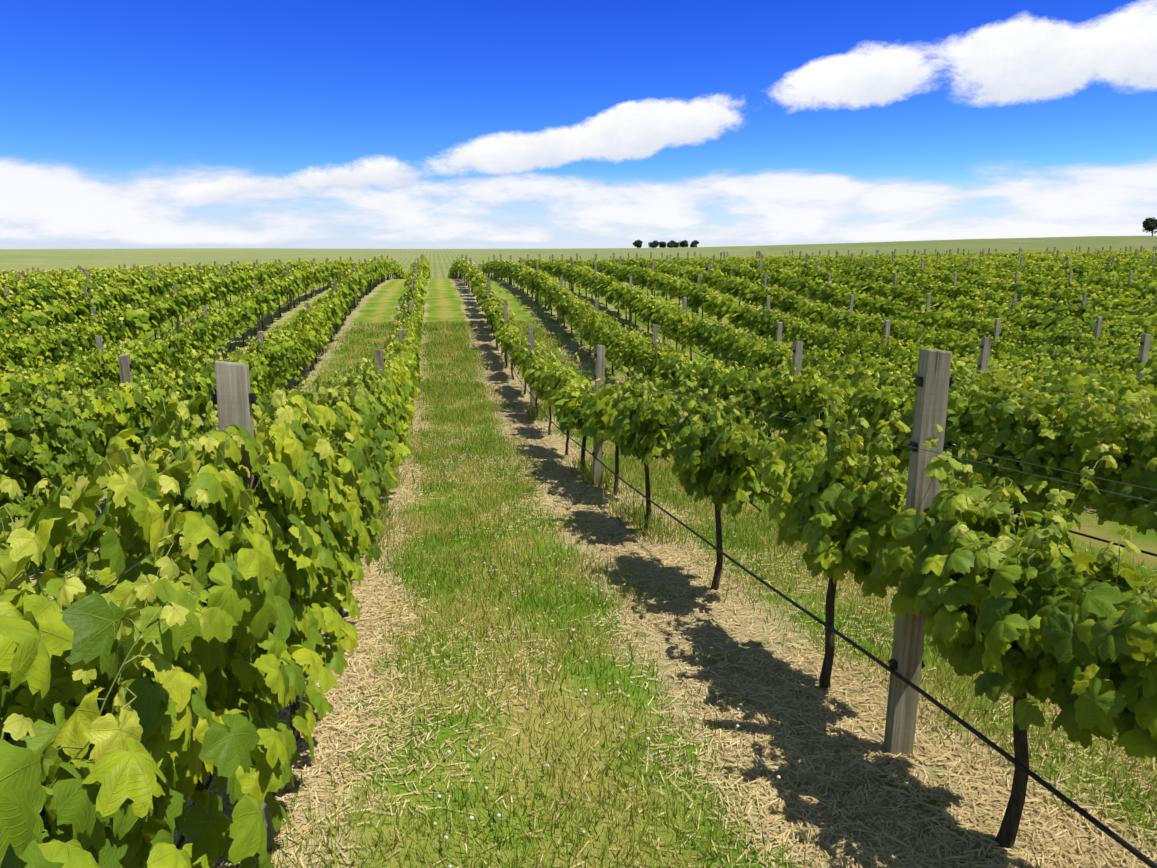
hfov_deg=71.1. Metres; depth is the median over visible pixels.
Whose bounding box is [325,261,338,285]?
vine
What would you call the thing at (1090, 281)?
vine
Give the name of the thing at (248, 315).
vine
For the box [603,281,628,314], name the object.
vine
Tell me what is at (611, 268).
vine
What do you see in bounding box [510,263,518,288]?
vine
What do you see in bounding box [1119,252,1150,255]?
vine
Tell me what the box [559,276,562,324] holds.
post
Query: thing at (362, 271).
vine
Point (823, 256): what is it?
vine
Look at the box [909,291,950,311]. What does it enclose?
vine
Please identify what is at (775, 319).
vine
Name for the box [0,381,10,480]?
vine
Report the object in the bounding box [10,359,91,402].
vine
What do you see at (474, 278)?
vine
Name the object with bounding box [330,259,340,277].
vine
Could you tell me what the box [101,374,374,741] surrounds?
vine
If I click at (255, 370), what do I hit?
vine
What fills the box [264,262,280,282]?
vine
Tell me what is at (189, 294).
vine
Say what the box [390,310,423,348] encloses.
vine
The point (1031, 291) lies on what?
vine
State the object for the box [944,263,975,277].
vine
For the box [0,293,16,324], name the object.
vine
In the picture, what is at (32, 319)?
vine
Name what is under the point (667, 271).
vine
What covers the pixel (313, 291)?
post
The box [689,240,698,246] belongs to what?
tree
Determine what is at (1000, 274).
vine
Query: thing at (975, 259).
vine
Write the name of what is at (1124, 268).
vine
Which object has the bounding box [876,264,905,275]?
vine
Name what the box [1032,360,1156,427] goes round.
vine
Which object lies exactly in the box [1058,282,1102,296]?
vine
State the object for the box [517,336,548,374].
vine
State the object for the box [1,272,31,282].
vine
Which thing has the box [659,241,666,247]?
tree
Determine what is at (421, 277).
vine
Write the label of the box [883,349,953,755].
post
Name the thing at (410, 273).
vine
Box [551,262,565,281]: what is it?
vine
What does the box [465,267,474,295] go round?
vine
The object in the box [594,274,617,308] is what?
vine
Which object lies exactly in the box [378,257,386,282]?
vine
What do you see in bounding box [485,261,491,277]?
vine
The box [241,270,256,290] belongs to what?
vine
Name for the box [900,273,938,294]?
vine
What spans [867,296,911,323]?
vine
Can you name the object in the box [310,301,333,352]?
vine
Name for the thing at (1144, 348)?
post
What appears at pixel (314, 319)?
vine
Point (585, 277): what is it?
vine
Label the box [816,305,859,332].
vine
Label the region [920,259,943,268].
vine
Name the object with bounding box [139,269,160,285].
vine
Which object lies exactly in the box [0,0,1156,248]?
sky
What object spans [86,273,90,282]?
post
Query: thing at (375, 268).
vine
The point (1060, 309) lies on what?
vine
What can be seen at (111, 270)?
vine
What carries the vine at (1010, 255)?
on the ground at (450, 300)
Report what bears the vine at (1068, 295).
on the ground at (450, 300)
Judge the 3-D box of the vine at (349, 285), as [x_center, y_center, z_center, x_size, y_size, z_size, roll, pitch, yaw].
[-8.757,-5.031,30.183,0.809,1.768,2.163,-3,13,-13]
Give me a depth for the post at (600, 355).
9.69 m
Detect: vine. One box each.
[0,278,27,297]
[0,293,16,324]
[0,305,47,338]
[0,310,27,358]
[0,327,54,380]
[0,359,15,373]
[0,366,45,407]
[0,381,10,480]
[0,384,103,568]
[0,384,334,867]
[0,533,209,867]
[1,269,16,274]
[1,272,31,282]
[4,290,38,312]
[9,276,40,295]
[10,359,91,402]
[19,284,63,310]
[21,272,44,285]
[27,322,88,367]
[30,276,60,290]
[32,272,59,281]
[36,300,76,333]
[43,282,78,307]
[51,268,75,279]
[52,276,77,293]
[59,294,101,323]
[62,343,128,405]
[62,375,161,483]
[64,277,98,297]
[68,274,90,285]
[70,270,82,277]
[70,317,116,358]
[77,271,100,282]
[78,287,118,315]
[80,267,97,273]
[84,308,128,348]
[85,277,113,293]
[89,339,155,387]
[92,270,113,281]
[99,282,133,310]
[100,275,123,295]
[101,266,118,273]
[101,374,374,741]
[107,304,152,342]
[112,271,139,287]
[113,266,131,272]
[113,282,149,309]
[119,364,199,464]
[130,336,176,388]
[132,269,150,280]
[132,297,170,339]
[136,276,166,305]
[138,264,158,271]
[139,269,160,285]
[147,275,172,299]
[150,289,188,328]
[151,268,173,279]
[151,349,221,438]
[157,323,201,371]
[160,274,184,289]
[162,266,180,276]
[162,285,196,322]
[170,269,195,286]
[178,280,215,318]
[180,316,220,360]
[187,267,205,284]
[189,265,204,271]
[191,275,225,308]
[193,308,232,357]
[199,268,213,279]
[200,263,212,272]
[205,268,219,276]
[205,272,232,305]
[208,303,248,355]
[208,346,266,408]
[211,264,229,276]
[221,272,243,300]
[224,262,238,274]
[226,262,241,272]
[226,297,255,346]
[228,270,250,293]
[231,346,279,405]
[233,262,250,272]
[238,288,268,336]
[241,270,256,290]
[244,265,267,287]
[245,284,275,331]
[245,331,293,392]
[251,265,267,284]
[253,377,392,616]
[258,281,281,323]
[261,265,275,285]
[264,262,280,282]
[264,329,306,398]
[267,277,289,316]
[273,262,285,278]
[276,273,297,310]
[277,262,289,280]
[282,270,302,307]
[282,320,317,384]
[286,259,301,269]
[289,267,307,303]
[289,307,324,370]
[293,265,313,299]
[295,259,307,266]
[298,300,329,362]
[302,263,323,284]
[304,264,319,297]
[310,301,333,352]
[312,361,401,506]
[315,264,326,293]
[316,262,330,290]
[317,294,341,341]
[323,262,336,289]
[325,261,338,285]
[325,287,346,333]
[328,283,351,319]
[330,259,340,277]
[332,275,353,320]
[333,260,342,280]
[334,258,347,274]
[339,271,358,312]
[342,258,349,272]
[344,269,365,308]
[345,357,410,495]
[346,259,353,271]
[350,266,367,300]
[350,269,365,304]
[355,263,370,297]
[356,262,373,294]
[361,351,414,430]
[362,259,379,290]
[362,352,412,454]
[366,262,376,292]
[367,259,379,288]
[369,258,381,285]
[372,258,384,284]
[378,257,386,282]
[379,334,419,391]
[383,344,420,411]
[385,322,420,368]
[386,258,391,279]
[387,331,420,387]
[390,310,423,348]
[391,318,419,349]
[396,300,424,334]
[397,304,422,339]
[398,290,425,324]
[402,286,424,314]
[403,280,425,301]
[404,276,426,302]
[406,270,427,293]
[407,273,426,292]
[409,267,426,279]
[410,261,426,277]
[410,261,428,280]
[459,258,469,285]
[462,262,475,289]
[465,263,475,292]
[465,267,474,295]
[469,263,483,276]
[471,271,488,282]
[472,270,490,310]
[472,280,493,317]
[476,283,496,320]
[481,290,503,330]
[482,293,503,338]
[483,302,502,348]
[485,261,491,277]
[491,259,501,278]
[493,308,516,358]
[494,313,519,366]
[497,261,507,281]
[498,326,522,379]
[503,260,516,284]
[506,260,519,286]
[509,335,538,394]
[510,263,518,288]
[512,263,525,290]
[514,262,530,292]
[517,268,532,294]
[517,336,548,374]
[521,268,542,297]
[522,342,553,418]
[524,269,545,301]
[526,258,533,266]
[528,269,549,303]
[530,358,559,434]
[532,258,540,270]
[532,272,555,308]
[537,259,549,273]
[539,279,558,315]
[540,348,590,455]
[541,260,551,272]
[545,282,567,321]
[547,261,555,276]
[547,377,603,474]
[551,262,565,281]
[551,287,577,327]
[557,261,569,278]
[557,294,583,335]
[561,264,579,289]
[565,262,581,290]
[567,297,594,344]
[569,266,583,293]
[572,307,605,355]
[575,265,594,296]
[580,260,592,269]
[580,375,654,496]
[581,270,599,299]
[584,311,616,347]
[586,272,609,297]
[590,260,603,273]
[591,317,638,374]
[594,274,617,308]
[597,258,611,274]
[601,262,615,275]
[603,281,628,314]
[605,328,651,386]
[606,353,681,528]
[609,263,623,281]
[613,257,627,266]
[613,265,631,285]
[613,283,639,320]
[619,265,640,282]
[620,287,652,326]
[625,336,665,395]
[626,257,641,266]
[629,265,651,289]
[631,295,667,332]
[636,268,655,297]
[638,258,656,269]
[642,339,689,391]
[643,270,666,297]
[646,260,661,271]
[647,299,681,343]
[654,262,666,275]
[655,274,676,304]
[656,307,701,351]
[659,258,673,264]
[661,262,681,276]
[661,363,779,590]
[664,352,720,406]
[665,276,692,309]
[670,264,690,279]
[670,312,711,360]
[671,258,689,267]
[677,265,705,288]
[679,283,708,314]
[681,260,696,267]
[684,256,696,261]
[687,283,719,318]
[688,268,712,287]
[690,259,707,269]
[691,317,733,362]
[695,359,767,425]
[699,257,712,263]
[700,268,726,290]
[700,291,735,320]
[701,260,718,284]
[707,262,723,273]
[710,324,759,367]
[716,272,739,297]
[717,258,733,263]
[717,298,754,328]
[718,261,738,276]
[724,276,760,304]
[727,364,814,436]
[728,256,744,262]
[729,395,943,689]
[730,264,754,281]
[731,333,793,372]
[737,257,750,263]
[737,260,753,267]
[737,304,783,340]
[739,283,773,308]
[745,268,767,284]
[747,259,768,269]
[751,284,790,309]
[751,311,797,342]
[752,268,776,286]
[755,261,777,272]
[755,346,812,383]
[758,357,873,462]
[764,256,781,265]
[767,263,792,274]
[767,269,795,293]
[773,290,809,326]
[777,257,798,267]
[782,266,809,278]
[782,317,825,352]
[785,273,818,296]
[787,260,812,269]
[788,345,859,395]
[792,299,834,325]
[796,256,814,261]
[797,265,822,283]
[800,259,820,269]
[803,325,860,364]
[804,280,838,305]
[807,267,841,284]
[815,254,834,259]
[815,283,854,309]
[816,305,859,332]
[819,260,838,272]
[822,370,970,475]
[823,258,842,268]
[826,273,854,288]
[830,311,880,339]
[832,257,848,262]
[834,264,858,277]
[834,350,915,399]
[835,259,855,267]
[836,328,895,364]
[837,290,884,315]
[844,277,876,296]
[845,256,865,263]
[846,266,870,283]
[847,259,866,270]
[856,267,888,283]
[858,257,878,264]
[862,261,885,271]
[862,336,937,374]
[866,281,900,299]
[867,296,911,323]
[867,313,924,348]
[868,424,1156,849]
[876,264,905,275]
[877,257,904,267]
[877,271,911,287]
[883,281,923,307]
[884,361,1156,535]
[886,258,913,267]
[892,303,934,328]
[897,323,972,351]
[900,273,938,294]
[901,265,929,278]
[901,347,976,382]
[901,358,1010,394]
[902,257,927,262]
[904,260,931,269]
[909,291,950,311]
[911,255,931,262]
[914,307,972,336]
[915,268,945,280]
[920,253,936,256]
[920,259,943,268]
[921,281,957,311]
[924,256,945,261]
[924,262,953,273]
[932,260,956,264]
[932,270,966,287]
[940,331,1002,361]
[941,256,965,262]
[941,295,989,321]
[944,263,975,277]
[945,253,963,259]
[945,280,984,303]
[945,311,1013,339]
[949,359,1096,411]
[951,259,977,282]
[957,266,991,280]
[961,255,985,260]
[961,273,1001,290]
[963,257,984,264]
[965,288,1013,308]
[965,347,1066,384]
[968,301,1021,326]
[970,259,1001,265]
[974,262,997,273]
[975,278,1026,297]
[979,336,1052,369]
[982,256,1005,262]
[983,269,1020,283]
[985,252,1004,258]
[991,323,1061,357]
[993,255,1017,259]
[993,258,1026,266]
[994,262,1021,273]
[997,257,1026,262]
[998,251,1025,257]
[1000,309,1054,337]
[1002,295,1062,315]
[1004,273,1050,290]
[1008,280,1052,301]
[1013,266,1044,280]
[1016,252,1043,258]
[1016,258,1040,266]
[1016,261,1046,269]
[1017,254,1042,260]
[1023,343,1121,375]
[1027,255,1060,262]
[1030,358,1146,399]
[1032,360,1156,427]
[1033,261,1069,273]
[1036,260,1064,263]
[1036,268,1075,281]
[1037,277,1084,292]
[1037,324,1119,351]
[1039,286,1088,305]
[1041,311,1112,340]
[1042,298,1101,321]
[1047,255,1079,263]
[1053,254,1082,258]
[1056,260,1097,267]
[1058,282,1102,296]
[1060,263,1098,277]
[1069,293,1132,312]
[1070,253,1096,258]
[1070,331,1156,373]
[1071,304,1129,327]
[1072,272,1115,292]
[1073,257,1102,267]
[1083,270,1125,282]
[1084,252,1108,257]
[1084,389,1156,534]
[1085,264,1120,276]
[1086,320,1156,352]
[1087,287,1140,302]
[1092,255,1121,264]
[1094,250,1115,253]
[1096,258,1131,267]
[1098,276,1140,293]
[1103,252,1131,257]
[1107,262,1146,275]
[1107,343,1156,378]
[1109,299,1156,325]
[1113,312,1156,335]
[1114,271,1156,282]
[1115,259,1145,265]
[1115,356,1156,394]
[1117,256,1139,260]
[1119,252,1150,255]
[1119,279,1156,299]
[1120,258,1155,269]
[1128,293,1156,306]
[1129,266,1156,280]
[1131,255,1155,261]
[1131,344,1156,353]
[1137,326,1156,344]
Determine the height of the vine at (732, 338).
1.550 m
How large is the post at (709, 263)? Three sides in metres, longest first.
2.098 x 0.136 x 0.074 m
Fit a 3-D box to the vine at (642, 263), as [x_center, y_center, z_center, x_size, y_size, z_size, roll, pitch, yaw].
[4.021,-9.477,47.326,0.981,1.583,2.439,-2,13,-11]
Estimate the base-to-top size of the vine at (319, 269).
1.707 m
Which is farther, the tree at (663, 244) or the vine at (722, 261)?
the tree at (663, 244)
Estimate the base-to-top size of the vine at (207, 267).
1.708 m
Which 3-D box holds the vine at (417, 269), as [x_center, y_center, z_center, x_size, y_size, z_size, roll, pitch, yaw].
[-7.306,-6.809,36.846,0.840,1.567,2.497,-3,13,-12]
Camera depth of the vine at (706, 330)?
21.02 m
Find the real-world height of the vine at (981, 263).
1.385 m
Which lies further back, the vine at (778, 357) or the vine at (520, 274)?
the vine at (520, 274)
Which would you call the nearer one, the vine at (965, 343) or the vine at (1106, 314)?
the vine at (965, 343)
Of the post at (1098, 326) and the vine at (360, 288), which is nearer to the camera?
the post at (1098, 326)
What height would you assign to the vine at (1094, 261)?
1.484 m
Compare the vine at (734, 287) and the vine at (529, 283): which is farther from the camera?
the vine at (529, 283)
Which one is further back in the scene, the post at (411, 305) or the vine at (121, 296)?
the vine at (121, 296)
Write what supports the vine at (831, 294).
on the ground at (450, 300)
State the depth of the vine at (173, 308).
26.27 m
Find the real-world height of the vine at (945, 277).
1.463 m
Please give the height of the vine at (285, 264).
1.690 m
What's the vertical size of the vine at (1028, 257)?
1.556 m
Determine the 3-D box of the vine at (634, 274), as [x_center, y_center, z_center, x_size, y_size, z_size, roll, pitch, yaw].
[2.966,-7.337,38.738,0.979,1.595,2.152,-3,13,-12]
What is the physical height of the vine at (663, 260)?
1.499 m
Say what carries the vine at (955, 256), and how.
on the ground at (450, 300)
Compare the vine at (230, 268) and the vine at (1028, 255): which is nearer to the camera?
the vine at (230, 268)
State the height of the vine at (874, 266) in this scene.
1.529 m
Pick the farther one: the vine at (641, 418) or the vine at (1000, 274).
the vine at (1000, 274)
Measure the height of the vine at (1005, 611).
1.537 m
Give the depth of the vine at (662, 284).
34.32 m
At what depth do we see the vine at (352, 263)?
56.65 m
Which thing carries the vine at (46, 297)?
on the ground at (450, 300)
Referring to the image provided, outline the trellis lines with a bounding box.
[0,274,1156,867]
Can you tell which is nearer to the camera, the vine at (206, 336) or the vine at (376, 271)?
the vine at (206, 336)
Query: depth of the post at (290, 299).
33.62 m
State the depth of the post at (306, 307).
21.52 m
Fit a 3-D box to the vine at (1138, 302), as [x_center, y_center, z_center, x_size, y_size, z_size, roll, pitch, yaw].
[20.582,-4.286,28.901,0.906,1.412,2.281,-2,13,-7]
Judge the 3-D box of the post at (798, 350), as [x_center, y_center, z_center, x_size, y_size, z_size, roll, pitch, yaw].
[2.770,-0.158,10.470,0.136,2.098,0.073,-3,14,-14]
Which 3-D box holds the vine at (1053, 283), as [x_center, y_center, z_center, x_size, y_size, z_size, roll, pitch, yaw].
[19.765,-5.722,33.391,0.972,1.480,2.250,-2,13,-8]
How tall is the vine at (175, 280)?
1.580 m
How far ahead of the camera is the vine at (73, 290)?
30.30 m
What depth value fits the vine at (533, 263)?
55.34 m
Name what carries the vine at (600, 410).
on the ground at (450, 300)
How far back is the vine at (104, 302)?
27.03 m
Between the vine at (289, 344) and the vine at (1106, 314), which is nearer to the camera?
the vine at (289, 344)
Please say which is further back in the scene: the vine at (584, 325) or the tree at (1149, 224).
the tree at (1149, 224)
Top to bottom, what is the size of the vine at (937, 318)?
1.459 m
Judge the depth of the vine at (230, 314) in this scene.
23.37 m
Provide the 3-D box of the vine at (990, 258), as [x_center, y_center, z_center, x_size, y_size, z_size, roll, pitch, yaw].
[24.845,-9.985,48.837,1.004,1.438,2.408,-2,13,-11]
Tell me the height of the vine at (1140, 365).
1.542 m
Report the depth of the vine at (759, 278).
36.53 m
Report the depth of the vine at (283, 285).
31.10 m
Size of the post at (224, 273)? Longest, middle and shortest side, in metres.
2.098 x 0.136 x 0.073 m
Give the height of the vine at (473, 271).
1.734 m
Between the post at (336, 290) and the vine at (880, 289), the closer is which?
the post at (336, 290)
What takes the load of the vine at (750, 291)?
on the ground at (450, 300)
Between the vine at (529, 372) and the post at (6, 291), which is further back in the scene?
the post at (6, 291)
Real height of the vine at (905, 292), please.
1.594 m
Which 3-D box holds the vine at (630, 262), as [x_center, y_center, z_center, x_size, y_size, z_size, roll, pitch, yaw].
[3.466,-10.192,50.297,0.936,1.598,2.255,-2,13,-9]
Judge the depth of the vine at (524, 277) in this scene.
37.93 m
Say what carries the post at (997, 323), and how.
on the ground at (450, 300)
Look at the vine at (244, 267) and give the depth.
47.47 m
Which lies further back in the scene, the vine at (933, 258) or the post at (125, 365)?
the vine at (933, 258)
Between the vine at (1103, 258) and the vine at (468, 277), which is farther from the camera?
the vine at (1103, 258)
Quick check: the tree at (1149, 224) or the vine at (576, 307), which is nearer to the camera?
the vine at (576, 307)
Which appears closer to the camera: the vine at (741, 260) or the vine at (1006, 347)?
the vine at (1006, 347)
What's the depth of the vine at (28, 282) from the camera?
32.67 m
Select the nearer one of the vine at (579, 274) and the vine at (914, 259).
the vine at (579, 274)
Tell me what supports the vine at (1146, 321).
on the ground at (450, 300)
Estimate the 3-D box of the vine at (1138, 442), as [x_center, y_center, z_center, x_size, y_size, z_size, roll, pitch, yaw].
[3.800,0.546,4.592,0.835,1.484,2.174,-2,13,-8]
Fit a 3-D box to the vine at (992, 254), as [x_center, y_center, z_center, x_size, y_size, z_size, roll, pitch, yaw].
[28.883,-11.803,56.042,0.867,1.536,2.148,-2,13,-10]
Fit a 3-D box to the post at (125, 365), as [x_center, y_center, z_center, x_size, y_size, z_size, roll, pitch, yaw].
[-4.895,0.160,8.949,0.137,2.098,0.073,-1,14,-6]
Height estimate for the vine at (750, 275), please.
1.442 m
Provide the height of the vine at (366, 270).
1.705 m
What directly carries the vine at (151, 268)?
on the ground at (450, 300)
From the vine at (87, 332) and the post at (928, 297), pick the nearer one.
the vine at (87, 332)
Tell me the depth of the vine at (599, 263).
46.59 m
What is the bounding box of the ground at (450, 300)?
[0,236,1156,867]
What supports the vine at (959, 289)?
on the ground at (450, 300)
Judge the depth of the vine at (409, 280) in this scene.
30.08 m
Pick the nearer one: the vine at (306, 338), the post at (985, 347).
the post at (985, 347)
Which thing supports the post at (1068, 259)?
on the ground at (450, 300)
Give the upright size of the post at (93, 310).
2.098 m
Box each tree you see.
[634,240,641,247]
[648,242,654,247]
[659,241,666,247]
[666,240,675,247]
[678,240,687,246]
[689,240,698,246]
[1142,217,1156,235]
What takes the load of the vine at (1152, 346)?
on the ground at (450, 300)
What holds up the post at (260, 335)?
on the ground at (450, 300)
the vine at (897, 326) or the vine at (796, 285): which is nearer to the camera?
the vine at (897, 326)
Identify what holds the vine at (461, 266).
on the ground at (450, 300)
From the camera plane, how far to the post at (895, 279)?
31.18 m
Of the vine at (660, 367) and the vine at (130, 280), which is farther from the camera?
the vine at (130, 280)
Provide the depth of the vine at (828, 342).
19.98 m
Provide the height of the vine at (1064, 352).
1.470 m
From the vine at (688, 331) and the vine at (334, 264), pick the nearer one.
the vine at (688, 331)
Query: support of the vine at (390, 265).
on the ground at (450, 300)
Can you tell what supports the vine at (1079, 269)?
on the ground at (450, 300)
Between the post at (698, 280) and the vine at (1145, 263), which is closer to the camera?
the post at (698, 280)
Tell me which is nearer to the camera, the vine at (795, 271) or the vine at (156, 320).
the vine at (156, 320)
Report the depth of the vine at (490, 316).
24.51 m
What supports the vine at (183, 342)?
on the ground at (450, 300)
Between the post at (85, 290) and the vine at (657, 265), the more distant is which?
the vine at (657, 265)
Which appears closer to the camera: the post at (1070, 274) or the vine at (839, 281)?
the post at (1070, 274)
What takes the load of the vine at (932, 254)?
on the ground at (450, 300)
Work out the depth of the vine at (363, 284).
34.90 m
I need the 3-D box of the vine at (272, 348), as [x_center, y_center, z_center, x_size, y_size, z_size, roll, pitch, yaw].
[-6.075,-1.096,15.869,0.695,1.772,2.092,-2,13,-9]
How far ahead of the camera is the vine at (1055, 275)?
36.61 m
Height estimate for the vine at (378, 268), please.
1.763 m
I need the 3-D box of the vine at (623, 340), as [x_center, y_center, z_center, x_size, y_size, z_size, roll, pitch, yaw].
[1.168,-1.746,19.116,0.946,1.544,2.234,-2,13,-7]
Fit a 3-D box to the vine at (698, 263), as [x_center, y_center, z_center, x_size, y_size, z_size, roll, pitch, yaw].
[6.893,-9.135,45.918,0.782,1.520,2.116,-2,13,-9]
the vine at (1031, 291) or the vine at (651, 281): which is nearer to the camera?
the vine at (1031, 291)
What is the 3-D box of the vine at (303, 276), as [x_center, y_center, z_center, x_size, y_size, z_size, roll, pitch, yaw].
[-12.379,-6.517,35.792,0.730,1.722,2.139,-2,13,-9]
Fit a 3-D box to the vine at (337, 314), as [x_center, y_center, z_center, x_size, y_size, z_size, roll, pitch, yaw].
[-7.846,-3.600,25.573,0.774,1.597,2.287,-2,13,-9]
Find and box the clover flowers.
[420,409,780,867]
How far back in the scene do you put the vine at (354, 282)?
31.78 m
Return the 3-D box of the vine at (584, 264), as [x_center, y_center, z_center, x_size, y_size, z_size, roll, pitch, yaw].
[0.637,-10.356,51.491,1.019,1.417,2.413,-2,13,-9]
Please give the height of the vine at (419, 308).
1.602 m
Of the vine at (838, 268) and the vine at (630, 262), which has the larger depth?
the vine at (630, 262)
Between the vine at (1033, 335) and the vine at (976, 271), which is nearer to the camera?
the vine at (1033, 335)
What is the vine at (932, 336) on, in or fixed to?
on the ground at (450, 300)
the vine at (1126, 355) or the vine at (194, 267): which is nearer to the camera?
the vine at (1126, 355)
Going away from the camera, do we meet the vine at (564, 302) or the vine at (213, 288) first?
the vine at (564, 302)
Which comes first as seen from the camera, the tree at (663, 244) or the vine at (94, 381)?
the vine at (94, 381)
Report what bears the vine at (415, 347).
on the ground at (450, 300)
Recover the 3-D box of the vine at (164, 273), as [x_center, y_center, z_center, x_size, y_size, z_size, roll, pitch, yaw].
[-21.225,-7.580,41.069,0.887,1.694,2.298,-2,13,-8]
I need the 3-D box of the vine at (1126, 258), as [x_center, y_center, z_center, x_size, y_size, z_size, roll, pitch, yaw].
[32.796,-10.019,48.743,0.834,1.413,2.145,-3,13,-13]
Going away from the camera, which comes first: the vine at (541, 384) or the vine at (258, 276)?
the vine at (541, 384)
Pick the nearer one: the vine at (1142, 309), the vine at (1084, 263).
the vine at (1142, 309)
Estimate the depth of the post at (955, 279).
31.70 m
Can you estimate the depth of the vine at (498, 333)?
21.77 m
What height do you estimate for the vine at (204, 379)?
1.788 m
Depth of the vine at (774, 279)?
34.87 m
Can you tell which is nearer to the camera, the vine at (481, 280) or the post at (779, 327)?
the post at (779, 327)
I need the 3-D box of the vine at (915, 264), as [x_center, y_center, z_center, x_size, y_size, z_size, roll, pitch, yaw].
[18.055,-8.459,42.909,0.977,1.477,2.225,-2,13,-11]
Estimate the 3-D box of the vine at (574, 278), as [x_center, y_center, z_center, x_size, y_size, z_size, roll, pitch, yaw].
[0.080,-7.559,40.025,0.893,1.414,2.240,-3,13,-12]
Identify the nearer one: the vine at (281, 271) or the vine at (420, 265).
the vine at (420, 265)
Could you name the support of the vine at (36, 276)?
on the ground at (450, 300)
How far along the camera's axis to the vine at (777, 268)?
41.28 m
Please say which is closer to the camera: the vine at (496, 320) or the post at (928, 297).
the vine at (496, 320)
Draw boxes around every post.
[4,287,9,302]
[83,286,88,300]
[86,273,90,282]
[90,307,97,322]
[95,335,103,354]
[117,354,134,463]
[173,284,179,333]
[202,305,210,363]
[211,361,273,850]
[222,269,227,306]
[253,282,260,330]
[257,331,266,411]
[286,267,292,309]
[305,303,314,367]
[310,261,314,296]
[333,279,340,330]
[352,265,356,306]
[364,259,368,293]
[373,349,386,495]
[397,329,404,346]
[409,301,413,315]
[411,278,414,292]
[487,278,490,327]
[503,300,507,362]
[527,327,535,407]
[536,263,538,302]
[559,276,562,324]
[570,257,572,290]
[592,345,606,486]
[594,262,597,297]
[594,298,598,359]
[618,256,621,284]
[628,276,632,323]
[650,261,654,299]
[652,324,658,392]
[682,297,686,350]
[695,275,700,318]
[708,260,710,285]
[759,260,761,284]
[762,274,767,309]
[764,295,770,343]
[775,322,782,348]
[786,341,803,465]
[826,273,831,310]
[846,294,853,349]
[883,320,889,348]
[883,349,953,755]
[893,273,896,302]
[926,293,930,310]
[953,272,956,285]
[977,337,990,373]
[993,318,1000,347]
[1010,293,1017,315]
[1014,272,1018,289]
[1065,256,1069,269]
[1068,270,1072,284]
[1081,292,1087,311]
[1095,316,1102,340]
[1128,270,1132,284]
[1136,334,1150,391]
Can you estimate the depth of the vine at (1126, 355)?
14.54 m
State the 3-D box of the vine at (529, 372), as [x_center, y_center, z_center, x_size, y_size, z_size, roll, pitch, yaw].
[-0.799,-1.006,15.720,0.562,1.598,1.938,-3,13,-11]
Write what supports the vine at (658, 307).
on the ground at (450, 300)
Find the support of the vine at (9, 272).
on the ground at (450, 300)
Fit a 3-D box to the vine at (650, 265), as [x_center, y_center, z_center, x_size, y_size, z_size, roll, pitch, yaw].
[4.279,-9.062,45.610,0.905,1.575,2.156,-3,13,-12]
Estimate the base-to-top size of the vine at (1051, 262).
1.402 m
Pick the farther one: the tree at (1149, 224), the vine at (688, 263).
the tree at (1149, 224)
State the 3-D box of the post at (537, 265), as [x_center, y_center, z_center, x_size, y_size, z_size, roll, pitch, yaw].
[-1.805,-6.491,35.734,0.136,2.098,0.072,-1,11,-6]
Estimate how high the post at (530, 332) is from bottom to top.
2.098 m
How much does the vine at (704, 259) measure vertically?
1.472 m
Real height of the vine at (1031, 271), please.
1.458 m
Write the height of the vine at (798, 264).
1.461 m
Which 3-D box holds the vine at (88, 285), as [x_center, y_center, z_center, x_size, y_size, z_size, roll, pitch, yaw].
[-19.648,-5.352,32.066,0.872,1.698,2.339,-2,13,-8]
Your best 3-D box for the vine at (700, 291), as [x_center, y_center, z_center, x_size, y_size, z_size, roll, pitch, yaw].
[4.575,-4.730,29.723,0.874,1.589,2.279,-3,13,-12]
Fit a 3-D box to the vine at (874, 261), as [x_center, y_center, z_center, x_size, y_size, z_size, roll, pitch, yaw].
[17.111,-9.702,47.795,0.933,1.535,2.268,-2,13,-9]
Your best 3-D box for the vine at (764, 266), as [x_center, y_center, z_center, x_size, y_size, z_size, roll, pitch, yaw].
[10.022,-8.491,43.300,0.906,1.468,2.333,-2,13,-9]
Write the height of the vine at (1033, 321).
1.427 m
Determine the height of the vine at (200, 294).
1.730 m
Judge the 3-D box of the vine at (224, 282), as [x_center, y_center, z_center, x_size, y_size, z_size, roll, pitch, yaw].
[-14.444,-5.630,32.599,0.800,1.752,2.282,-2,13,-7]
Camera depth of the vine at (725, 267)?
41.24 m
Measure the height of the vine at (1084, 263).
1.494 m
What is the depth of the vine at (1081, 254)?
51.78 m
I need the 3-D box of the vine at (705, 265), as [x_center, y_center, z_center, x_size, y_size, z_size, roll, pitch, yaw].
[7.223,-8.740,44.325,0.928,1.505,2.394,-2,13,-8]
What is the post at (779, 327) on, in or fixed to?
on the ground at (450, 300)
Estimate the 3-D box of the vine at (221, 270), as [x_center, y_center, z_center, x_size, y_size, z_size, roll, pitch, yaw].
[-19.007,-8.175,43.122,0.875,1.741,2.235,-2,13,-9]
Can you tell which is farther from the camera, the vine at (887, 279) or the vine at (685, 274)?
the vine at (685, 274)
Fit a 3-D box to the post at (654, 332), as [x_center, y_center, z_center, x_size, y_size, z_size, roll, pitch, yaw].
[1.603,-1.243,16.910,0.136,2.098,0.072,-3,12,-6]
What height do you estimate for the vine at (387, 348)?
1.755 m
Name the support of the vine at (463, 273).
on the ground at (450, 300)
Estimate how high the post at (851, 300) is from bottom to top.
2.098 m
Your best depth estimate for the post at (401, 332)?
15.57 m

